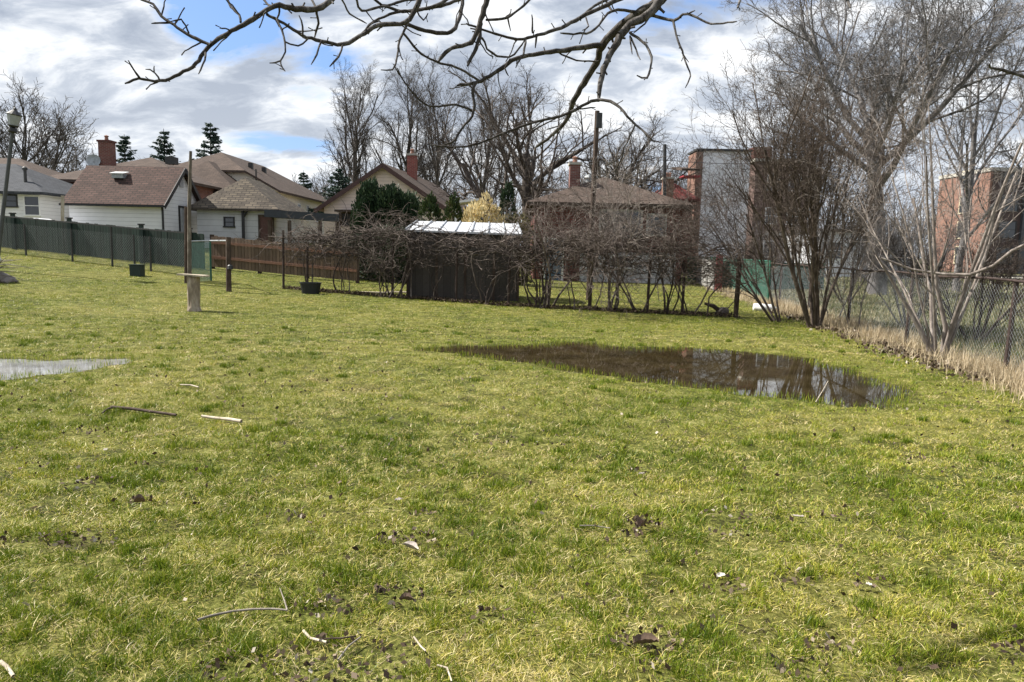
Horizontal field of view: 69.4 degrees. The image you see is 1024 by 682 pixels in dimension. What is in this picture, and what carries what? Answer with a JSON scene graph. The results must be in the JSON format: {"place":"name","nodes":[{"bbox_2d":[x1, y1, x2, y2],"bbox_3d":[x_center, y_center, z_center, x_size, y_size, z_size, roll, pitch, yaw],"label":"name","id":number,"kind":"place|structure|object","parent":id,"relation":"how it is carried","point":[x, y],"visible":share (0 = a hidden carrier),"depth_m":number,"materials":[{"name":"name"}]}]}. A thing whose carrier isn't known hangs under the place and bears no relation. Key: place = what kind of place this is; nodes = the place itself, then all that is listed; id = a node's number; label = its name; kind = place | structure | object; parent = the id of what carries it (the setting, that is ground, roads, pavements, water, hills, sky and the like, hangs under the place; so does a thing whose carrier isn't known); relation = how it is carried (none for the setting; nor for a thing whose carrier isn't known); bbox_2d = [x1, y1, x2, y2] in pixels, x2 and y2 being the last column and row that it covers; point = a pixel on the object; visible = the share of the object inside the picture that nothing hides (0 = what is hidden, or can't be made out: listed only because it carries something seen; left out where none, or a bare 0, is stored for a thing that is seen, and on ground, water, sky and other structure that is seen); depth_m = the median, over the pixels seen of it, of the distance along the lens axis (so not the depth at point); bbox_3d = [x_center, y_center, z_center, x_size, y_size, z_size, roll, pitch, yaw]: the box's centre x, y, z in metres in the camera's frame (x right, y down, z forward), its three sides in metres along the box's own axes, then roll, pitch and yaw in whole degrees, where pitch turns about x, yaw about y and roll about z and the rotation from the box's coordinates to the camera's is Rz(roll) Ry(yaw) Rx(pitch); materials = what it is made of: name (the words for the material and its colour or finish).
{"place":"outdoors","nodes":[
{"label":"outdoors","id":0,"kind":"place"},
{"bbox_2d":[0,243,1023,681],"bbox_3d":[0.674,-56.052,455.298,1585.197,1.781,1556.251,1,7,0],"label":"ground","id":1,"kind":"structure","parent":0,"point":[396,639],"depth_m":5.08,"materials":[{"name":"green plant"}]},
{"bbox_2d":[0,107,22,253],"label":"garden lamp","id":2,"kind":"object","parent":1,"relation":"on","point":[14,116],"visible":1,"depth_m":22.48,"materials":[{"name":"metal"}]},
{"bbox_2d":[0,256,30,282],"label":"boulder","id":3,"kind":"object","parent":1,"relation":"on","point":[5,278],"visible":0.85,"depth_m":20.34,"materials":[{"name":"stone"}]},
{"bbox_2d":[0,158,61,175],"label":"bungalow","id":4,"kind":"object","parent":1,"relation":"on","point":[35,167],"visible":0.07,"depth_m":60.18,"materials":[{"name":"beige paint"}]},
{"bbox_2d":[0,164,72,220],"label":"cottage","id":5,"kind":"structure","parent":1,"relation":"on","point":[32,194],"depth_m":40.00,"materials":[{"name":"white"}]},
{"bbox_2d":[23,195,41,215],"bbox_3d":[-25.603,-7.214,39.430,0.950,1.090,0.087,1,7,0],"label":"window","id":6,"kind":"structure","parent":5,"relation":"in","point":[31,203],"depth_m":39.44,"materials":[{"name":"white paint"}]},
{"bbox_2d":[0,69,82,172],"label":"bare tree","id":7,"kind":"object","parent":1,"relation":"on","point":[23,150],"visible":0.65,"depth_m":92.81,"materials":[{"name":"brown plant"}]},
{"bbox_2d":[19,97,99,172],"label":"bare tree","id":8,"kind":"object","parent":1,"relation":"on","point":[59,127],"visible":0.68,"depth_m":95.17,"materials":[{"name":"brown plant"}]},
{"bbox_2d":[0,359,131,379],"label":"puddle","id":9,"kind":"object","parent":1,"relation":"on","point":[8,367],"visible":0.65,"depth_m":9.11,"materials":[{"name":"liquid"}]},
{"bbox_2d":[48,143,95,172],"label":"bare tree","id":10,"kind":"object","parent":1,"relation":"on","point":[74,164],"visible":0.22,"depth_m":87.84,"materials":[{"name":"plant"}]},
{"bbox_2d":[1,216,183,272],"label":"chain link fence","id":11,"kind":"object","parent":1,"relation":"on","point":[72,257],"visible":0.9,"depth_m":26.09,"materials":[{"name":"metal"}]},
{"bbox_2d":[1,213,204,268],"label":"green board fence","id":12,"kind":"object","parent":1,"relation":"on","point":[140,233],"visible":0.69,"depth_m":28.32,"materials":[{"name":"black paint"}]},
{"bbox_2d":[116,135,136,163],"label":"spruce tree","id":13,"kind":"object","parent":1,"relation":"on","point":[122,147],"visible":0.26,"depth_m":68.31,"materials":[{"name":"green plant"}]},
{"bbox_2d":[59,165,200,233],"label":"house","id":14,"kind":"structure","parent":1,"relation":"on","point":[147,196],"depth_m":36.00,"materials":[{"name":"white"}]},
{"bbox_2d":[51,135,220,198],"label":"brick house","id":15,"kind":"structure","parent":1,"relation":"on","point":[106,156],"depth_m":46.20,"materials":[{"name":"brown"}]},
{"bbox_2d":[102,405,176,415],"bbox_3d":[-3.271,0.620,6.540,0.677,0.043,0.258,1,7,0],"label":"stick","id":16,"kind":"object","parent":1,"relation":"on","point":[142,410],"visible":0.95,"depth_m":6.56,"materials":[{"name":"brown wood"}]},
{"bbox_2d":[150,129,180,163],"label":"spruce tree","id":17,"kind":"object","parent":1,"relation":"on","point":[162,146],"visible":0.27,"depth_m":64.30,"materials":[{"name":"green plant"}]},
{"bbox_2d":[184,151,191,282],"bbox_3d":[-9.586,-3.507,21.845,0.497,4.093,0.204,7,9,40],"label":"wooden pole","id":18,"kind":"object","parent":1,"relation":"on","point":[187,244],"visible":0.77,"depth_m":21.81,"materials":[{"name":"brown wood"}]},
{"bbox_2d":[176,274,209,311],"bbox_3d":[-6.859,-1.014,15.941,0.584,0.873,0.312,2,7,3],"label":"stump table","id":19,"kind":"object","parent":1,"relation":"on","point":[193,291],"visible":0.83,"depth_m":15.84,"materials":[{"name":"grey wood"}]},
{"bbox_2d":[188,123,223,160],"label":"spruce tree","id":20,"kind":"object","parent":1,"relation":"on","point":[214,138],"visible":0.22,"depth_m":60.33,"materials":[{"name":"green plant"}]},
{"bbox_2d":[191,240,225,281],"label":"green gate","id":21,"kind":"structure","parent":1,"relation":"on","point":[209,257],"depth_m":22.80,"materials":[{"name":"metal"}]},
{"bbox_2d":[187,161,236,192],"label":"house","id":22,"kind":"structure","parent":1,"relation":"on","point":[212,172],"depth_m":50.62,"materials":[{"name":"beige paint"}]},
{"bbox_2d":[226,237,232,291],"bbox_3d":[-7.800,-2.046,20.390,0.244,1.622,0.170,5,8,26],"label":"fence post","id":23,"kind":"object","parent":1,"relation":"on","point":[229,267],"visible":0.89,"depth_m":20.36,"materials":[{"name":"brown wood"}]},
{"bbox_2d":[197,588,287,620],"bbox_3d":[-1.125,1.101,3.077,0.347,0.023,0.212,-2,8,-24],"label":"stick","id":24,"kind":"object","parent":1,"relation":"on","point":[225,612],"visible":1,"depth_m":3.05,"materials":[{"name":"brown wood"}]},
{"bbox_2d":[191,178,306,247],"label":"outbuilding","id":25,"kind":"structure","parent":1,"relation":"on","point":[237,208],"depth_m":38.11,"materials":[{"name":"beige"}]},
{"bbox_2d":[258,215,274,241],"bbox_3d":[-12.659,-5.384,38.128,0.820,2.225,0.057,1,7,0],"label":"door","id":26,"kind":"structure","parent":25,"relation":"in","point":[262,221],"depth_m":38.06,"materials":[{"name":"brown wood"}]},
{"bbox_2d":[174,152,326,243],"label":"tall house","id":27,"kind":"structure","parent":1,"relation":"on","point":[238,169],"depth_m":55.99,"materials":[{"name":"beige paint"}]},
{"bbox_2d":[210,234,359,282],"bbox_3d":[-8.223,-2.904,26.413,6.278,1.703,0.219,4,8,19],"label":"wooden fence","id":28,"kind":"object","parent":1,"relation":"on","point":[241,250],"visible":0.66,"depth_m":26.49,"materials":[{"name":"brown wood"}]},
{"bbox_2d":[264,209,338,246],"bbox_3d":[-10.343,-4.961,36.695,4.478,3.035,4.000,1,7,0],"label":"pergola","id":29,"kind":"object","parent":1,"relation":"on","point":[291,214],"visible":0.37,"depth_m":34.57,"materials":[{"name":"brown wood"}]},
{"bbox_2d":[235,209,370,281],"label":"grape vine","id":30,"kind":"object","parent":1,"relation":"on","point":[301,240],"visible":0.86,"depth_m":21.45,"materials":[{"name":"brown plant"}]},
{"bbox_2d":[299,282,321,293],"bbox_3d":[-5.691,-1.485,20.892,0.630,0.348,0.420,1,7,0],"label":"black tub","id":31,"kind":"object","parent":1,"relation":"on","point":[310,287],"visible":0.94,"depth_m":20.74,"materials":[{"name":"plastic"}]},
{"bbox_2d":[308,168,350,212],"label":"spruce tree","id":32,"kind":"object","parent":1,"relation":"on","point":[338,176],"visible":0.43,"depth_m":58.71,"materials":[{"name":"green plant"}]},
{"bbox_2d":[260,197,410,293],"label":"grape vine","id":33,"kind":"object","parent":1,"relation":"on","point":[343,245],"visible":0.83,"depth_m":21.09,"materials":[{"name":"brown plant"}]},
{"bbox_2d":[320,54,398,183],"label":"bare tree","id":34,"kind":"object","parent":1,"relation":"on","point":[355,141],"visible":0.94,"depth_m":63.37,"materials":[{"name":"brown plant"}]},
{"bbox_2d":[349,223,407,282],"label":"cedar hedge","id":35,"kind":"object","parent":1,"relation":"on","point":[400,268],"visible":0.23,"depth_m":26.69,"materials":[{"name":"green plant"}]},
{"bbox_2d":[314,205,448,296],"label":"grape vine","id":36,"kind":"object","parent":1,"relation":"on","point":[388,256],"visible":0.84,"depth_m":20.68,"materials":[{"name":"brown plant"}]},
{"bbox_2d":[349,176,420,270],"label":"cedar hedge","id":37,"kind":"object","parent":1,"relation":"on","point":[373,196],"visible":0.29,"depth_m":29.78,"materials":[{"name":"green plant"}]},
{"bbox_2d":[358,237,434,293],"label":"bush","id":38,"kind":"object","parent":1,"relation":"on","point":[384,268],"visible":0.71,"depth_m":20.73,"materials":[{"name":"brown plant"}]},
{"bbox_2d":[313,149,483,246],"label":"gabled house","id":39,"kind":"structure","parent":1,"relation":"on","point":[409,179],"depth_m":44.54,"materials":[{"name":"beige"}]},
{"bbox_2d":[358,201,438,297],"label":"grape vine","id":40,"kind":"object","parent":1,"relation":"on","point":[404,223],"visible":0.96,"depth_m":20.44,"materials":[{"name":"brown plant"}]},
{"bbox_2d":[360,46,453,177],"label":"bare tree","id":41,"kind":"object","parent":1,"relation":"on","point":[409,142],"visible":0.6,"depth_m":67.43,"materials":[{"name":"brown plant"}]},
{"bbox_2d":[416,191,444,221],"bbox_3d":[-3.228,-4.103,29.026,1.444,3.600,0.844,1,7,0],"label":"columnar cedar","id":42,"kind":"object","parent":1,"relation":"on","point":[429,205],"visible":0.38,"depth_m":28.79,"materials":[{"name":"green plant"}]},
{"bbox_2d":[402,47,475,192],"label":"bare tree","id":43,"kind":"object","parent":1,"relation":"on","point":[435,163],"visible":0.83,"depth_m":61.72,"materials":[{"name":"brown plant"}]},
{"bbox_2d":[367,212,517,300],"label":"grape vine","id":44,"kind":"object","parent":1,"relation":"on","point":[444,254],"visible":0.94,"depth_m":20.14,"materials":[{"name":"brown plant"}]},
{"bbox_2d":[444,191,464,221],"bbox_3d":[-2.439,-4.388,30.931,1.049,3.754,0.711,1,7,0],"label":"columnar cedar","id":45,"kind":"object","parent":1,"relation":"on","point":[453,204],"visible":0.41,"depth_m":30.70,"materials":[{"name":"green plant"}]},
{"bbox_2d":[0,335,921,408],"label":"puddle edge grass","id":46,"kind":"structure","parent":1,"relation":"on","point":[731,391],"depth_m":9.46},
{"bbox_2d":[406,220,521,300],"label":"garden shed","id":47,"kind":"structure","parent":1,"relation":"on","point":[469,280],"depth_m":21.14,"materials":[{"name":"brown wood"}]},
{"bbox_2d":[15,135,938,265],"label":"distant trees","id":48,"kind":"object","parent":1,"relation":"on","point":[441,184],"visible":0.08,"depth_m":120.81,"materials":[{"name":"brown plant"}]},
{"bbox_2d":[404,208,554,304],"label":"grape vine","id":49,"kind":"object","parent":1,"relation":"on","point":[485,245],"visible":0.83,"depth_m":19.66,"materials":[{"name":"brown plant"}]},
{"bbox_2d":[461,190,507,222],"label":"golden bush","id":50,"kind":"object","parent":1,"relation":"on","point":[477,211],"visible":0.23,"depth_m":29.61,"materials":[{"name":"yellow plant"}]},
{"bbox_2d":[448,66,522,221],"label":"bare tree","id":51,"kind":"object","parent":1,"relation":"on","point":[484,182],"visible":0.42,"depth_m":69.37,"materials":[{"name":"brown plant"}]},
{"bbox_2d":[498,181,516,222],"bbox_3d":[-0.215,-4.879,32.876,1.082,4.504,0.694,1,7,0],"label":"columnar cedar","id":52,"kind":"object","parent":1,"relation":"on","point":[507,193],"visible":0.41,"depth_m":32.60,"materials":[{"name":"green plant"}]},
{"bbox_2d":[280,285,739,316],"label":"fence litter","id":53,"kind":"object","parent":1,"relation":"on","point":[555,306],"visible":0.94,"depth_m":19.49,"materials":[{"name":"brown plant"}]},
{"bbox_2d":[0,310,1023,681],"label":"leaf litter","id":54,"kind":"object","parent":1,"relation":"on","point":[636,534],"visible":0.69,"depth_m":3.77,"materials":[{"name":"brown plant"}]},
{"bbox_2d":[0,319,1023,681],"bbox_3d":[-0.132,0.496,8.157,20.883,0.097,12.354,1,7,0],"label":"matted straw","id":55,"kind":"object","parent":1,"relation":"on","point":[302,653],"visible":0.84,"depth_m":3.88,"materials":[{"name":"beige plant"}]},
{"bbox_2d":[282,230,741,317],"bbox_3d":[-0.685,-1.847,19.732,13.022,2.052,0.120,4,8,20],"label":"wire fence","id":56,"kind":"object","parent":1,"relation":"on","point":[736,301],"visible":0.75,"depth_m":19.52,"materials":[{"name":"metal"}]},
{"bbox_2d":[505,210,534,284],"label":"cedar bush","id":57,"kind":"object","parent":1,"relation":"on","point":[522,228],"visible":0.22,"depth_m":29.99,"materials":[{"name":"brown plant"}]},
{"bbox_2d":[419,44,634,270],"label":"bare tree","id":58,"kind":"object","parent":1,"relation":"on","point":[524,166],"visible":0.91,"depth_m":43.98,"materials":[{"name":"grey plant"}]},
{"bbox_2d":[468,206,614,308],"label":"grape vine","id":59,"kind":"object","parent":1,"relation":"on","point":[529,251],"visible":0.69,"depth_m":19.16,"materials":[{"name":"brown plant"}]},
{"bbox_2d":[466,151,648,306],"bbox_3d":[0.852,-2.837,19.238,4.562,4.097,5.835,6,8,32],"label":"bush","id":60,"kind":"object","parent":1,"relation":"on","point":[541,239],"visible":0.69,"depth_m":18.72,"materials":[{"name":"brown plant"}]},
{"bbox_2d":[478,202,667,308],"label":"grape vine","id":61,"kind":"object","parent":1,"relation":"on","point":[569,244],"visible":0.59,"depth_m":18.80,"materials":[{"name":"brown plant"}]},
{"bbox_2d":[125,0,1023,171],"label":"overhanging tree","id":62,"kind":"object","parent":1,"relation":"on","point":[619,30],"visible":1,"depth_m":3.06,"materials":[{"name":"brown plant"}]},
{"bbox_2d":[586,110,602,299],"bbox_3d":[2.462,-3.894,22.121,0.210,5.824,0.363,-5,9,-39],"label":"utility pole","id":63,"kind":"object","parent":1,"relation":"on","point":[598,121],"visible":0.56,"depth_m":21.93,"materials":[{"name":"brown wood"}]},
{"bbox_2d":[534,166,656,317],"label":"bush","id":64,"kind":"object","parent":1,"relation":"on","point":[590,262],"visible":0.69,"depth_m":17.52,"materials":[{"name":"brown plant"}]},
{"bbox_2d":[517,207,689,311],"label":"grape vine","id":65,"kind":"object","parent":1,"relation":"on","point":[616,304],"visible":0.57,"depth_m":18.48,"materials":[{"name":"brown plant"}]},
{"bbox_2d":[524,156,694,283],"bbox_3d":[4.684,-6.418,40.001,7.980,6.333,9.800,1,7,0],"label":"brick bungalow","id":66,"kind":"object","parent":1,"relation":"on","point":[575,166],"visible":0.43,"depth_m":35.62,"materials":[{"name":"brown brick"}]},
{"bbox_2d":[599,209,642,237],"bbox_3d":[5.228,-5.641,35.515,2.160,1.350,0.087,1,7,0],"label":"window","id":67,"kind":"structure","parent":66,"relation":"in","point":[634,211],"depth_m":35.51,"materials":[{"name":"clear glass"}]},
{"bbox_2d":[535,134,691,306],"bbox_3d":[2.431,-2.959,18.323,3.848,4.639,6.152,1,7,0],"label":"bush","id":68,"kind":"object","parent":1,"relation":"on","point":[610,210],"visible":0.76,"depth_m":18.58,"materials":[{"name":"brown plant"}]},
{"bbox_2d":[565,100,717,192],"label":"bare tree","id":69,"kind":"object","parent":1,"relation":"on","point":[653,182],"visible":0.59,"depth_m":56.35,"materials":[{"name":"brown plant"}]},
{"bbox_2d":[633,632,658,643],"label":"dead leaf","id":70,"kind":"object","parent":1,"relation":"on","point":[644,637],"visible":1,"depth_m":2.85,"materials":[{"name":"brown plant"}]},
{"bbox_2d":[550,164,748,313],"bbox_3d":[2.789,-2.459,18.275,4.287,3.791,4.510,-2,8,-27],"label":"bush","id":71,"kind":"object","parent":1,"relation":"on","point":[626,287],"visible":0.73,"depth_m":17.46,"materials":[{"name":"brown plant"}]},
{"bbox_2d":[419,342,912,408],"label":"puddle","id":72,"kind":"object","parent":1,"relation":"on","point":[738,371],"visible":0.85,"depth_m":9.96,"materials":[{"name":"liquid"}]},
{"bbox_2d":[609,161,746,311],"bbox_3d":[3.872,-2.376,17.914,3.100,3.652,4.098,1,7,0],"label":"bush","id":73,"kind":"object","parent":1,"relation":"on","point":[680,226],"visible":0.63,"depth_m":17.66,"materials":[{"name":"brown plant"}]},
{"bbox_2d":[657,167,700,272],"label":"brick row","id":74,"kind":"object","parent":1,"relation":"on","point":[671,179],"visible":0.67,"depth_m":52.73,"materials":[{"name":"red brick"}]},
{"bbox_2d":[583,195,777,312],"bbox_3d":[3.997,-1.996,17.737,4.770,3.037,2.127,3,7,12],"label":"grape vine","id":75,"kind":"object","parent":1,"relation":"on","point":[693,260],"visible":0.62,"depth_m":17.94,"materials":[{"name":"brown plant"}]},
{"bbox_2d":[612,188,805,311],"bbox_3d":[4.595,-2.239,18.713,4.571,3.222,4.343,1,7,0],"label":"bush","id":76,"kind":"object","parent":1,"relation":"on","point":[672,260],"visible":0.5,"depth_m":17.89,"materials":[{"name":"brown plant"}]},
{"bbox_2d":[687,148,752,259],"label":"apartment block","id":77,"kind":"structure","parent":1,"relation":"on","point":[714,158],"depth_m":58.91,"materials":[{"name":"white paint"}]},
{"bbox_2d":[652,234,803,316],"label":"grape vine","id":78,"kind":"object","parent":1,"relation":"on","point":[701,266],"visible":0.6,"depth_m":17.73,"materials":[{"name":"brown plant"}]},
{"bbox_2d":[649,131,808,321],"bbox_3d":[4.863,-2.445,16.576,3.780,4.186,3.664,4,7,19],"label":"tall shrub","id":79,"kind":"object","parent":1,"relation":"on","point":[761,256],"visible":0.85,"depth_m":16.43,"materials":[{"name":"brown plant"}]},
{"bbox_2d":[687,256,770,299],"bbox_3d":[9.212,-3.048,33.456,0.060,1.452,20.985,2,7,6],"label":"green fence","id":80,"kind":"object","parent":1,"relation":"on","point":[764,286],"visible":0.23,"depth_m":25.38,"materials":[{"name":"plastic"}]},
{"bbox_2d":[720,224,796,290],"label":"bush","id":81,"kind":"object","parent":1,"relation":"on","point":[767,253],"visible":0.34,"depth_m":27.41,"materials":[{"name":"brown plant"}]},
{"bbox_2d":[722,260,824,289],"bbox_3d":[11.034,-2.729,31.335,6.383,1.422,0.081,-3,8,-28],"label":"green screen fence","id":82,"kind":"object","parent":1,"relation":"on","point":[786,269],"visible":0.12,"depth_m":31.82,"materials":[{"name":"fabric"}]},
{"bbox_2d":[746,147,806,262],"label":"brick block","id":83,"kind":"structure","parent":1,"relation":"on","point":[758,190],"depth_m":65.10,"materials":[{"name":"brick"}]},
{"bbox_2d":[725,213,834,262],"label":"bush","id":84,"kind":"object","parent":1,"relation":"on","point":[782,239],"visible":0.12,"depth_m":33.47,"materials":[{"name":"brown plant"}]},
{"bbox_2d":[769,53,866,238],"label":"bare tree","id":85,"kind":"object","parent":1,"relation":"on","point":[831,161],"visible":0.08,"depth_m":42.55,"materials":[{"name":"brown plant"}]},
{"bbox_2d":[673,0,965,327],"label":"tall shrub","id":86,"kind":"object","parent":1,"relation":"on","point":[813,215],"visible":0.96,"depth_m":14.85,"materials":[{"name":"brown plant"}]},
{"bbox_2d":[781,219,897,316],"bbox_3d":[7.330,-1.592,16.697,2.590,2.541,1.360,4,8,21],"label":"sapling","id":87,"kind":"object","parent":1,"relation":"on","point":[856,278],"visible":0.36,"depth_m":16.72,"materials":[{"name":"brown plant"}]},
{"bbox_2d":[780,228,918,277],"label":"pale house","id":88,"kind":"structure","parent":1,"relation":"on","point":[838,259],"depth_m":51.69,"materials":[{"name":"white paint"}]},
{"bbox_2d":[787,174,928,301],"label":"bush","id":89,"kind":"object","parent":1,"relation":"on","point":[860,234],"visible":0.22,"depth_m":23.27,"materials":[{"name":"brown plant"}]},
{"bbox_2d":[814,204,901,325],"bbox_3d":[6.995,-1.477,15.040,2.269,2.708,1.468,-2,8,-21],"label":"sapling","id":90,"kind":"object","parent":1,"relation":"on","point":[874,260],"visible":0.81,"depth_m":14.95,"materials":[{"name":"brown plant"}]},
{"bbox_2d":[721,0,1023,294],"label":"bare tree","id":91,"kind":"object","parent":1,"relation":"on","point":[923,41],"visible":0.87,"depth_m":27.02,"materials":[{"name":"grey plant"}]},
{"bbox_2d":[770,263,1023,372],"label":"rusty fence","id":92,"kind":"object","parent":1,"relation":"on","point":[1012,311],"visible":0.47,"depth_m":11.78,"materials":[{"name":"metal"}]},
{"bbox_2d":[796,20,1023,355],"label":"tree","id":93,"kind":"object","parent":1,"relation":"on","point":[947,338],"visible":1,"depth_m":10.99,"materials":[{"name":"grey plant"}]},
{"bbox_2d":[802,196,1017,327],"bbox_3d":[8.376,-1.679,16.134,4.334,2.915,2.962,6,8,31],"label":"bush","id":94,"kind":"object","parent":1,"relation":"on","point":[952,241],"visible":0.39,"depth_m":15.79,"materials":[{"name":"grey plant"}]},
{"bbox_2d":[873,219,1023,340],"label":"bush","id":95,"kind":"object","parent":1,"relation":"on","point":[1010,274],"visible":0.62,"depth_m":13.92,"materials":[{"name":"brown plant"}]},
{"bbox_2d":[905,183,1021,333],"bbox_3d":[8.641,-1.557,14.369,2.715,3.112,1.623,-3,8,-28],"label":"sapling","id":96,"kind":"object","parent":1,"relation":"on","point":[963,267],"visible":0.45,"depth_m":14.28,"materials":[{"name":"brown plant"}]},
{"bbox_2d":[905,0,1023,291],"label":"bare tree","id":97,"kind":"object","parent":1,"relation":"on","point":[971,179],"visible":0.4,"depth_m":32.48,"materials":[{"name":"grey plant"}]},
{"bbox_2d":[933,167,1023,273],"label":"school building","id":98,"kind":"structure","parent":1,"relation":"on","point":[1014,227],"depth_m":77.48,"materials":[{"name":"brick"}]},
{"bbox_2d":[997,221,1016,237],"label":"window","id":99,"kind":"structure","parent":98,"relation":"in","point":[1010,230],"depth_m":77.24,"materials":[{"name":"glass"}]},
{"bbox_2d":[984,132,1023,204],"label":"bare tree","id":100,"kind":"object","parent":1,"relation":"on","point":[1009,156],"visible":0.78,"depth_m":26.08,"materials":[{"name":"brown plant"}]},
{"bbox_2d":[0,0,1023,257],"label":"sky","id":101,"kind":"structure","parent":0,"point":[269,116],"materials":[{"name":"white"}]},
{"bbox_2d":[700,285,1023,406],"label":"dry grass","id":102,"kind":"structure","parent":0,"point":[981,364],"depth_m":11.32,"materials":[{"name":"beige plant"}]},
{"bbox_2d":[762,276,1023,366],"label":"field grass","id":103,"kind":"structure","parent":0,"point":[869,305],"depth_m":20.04,"materials":[{"name":"beige plant"}]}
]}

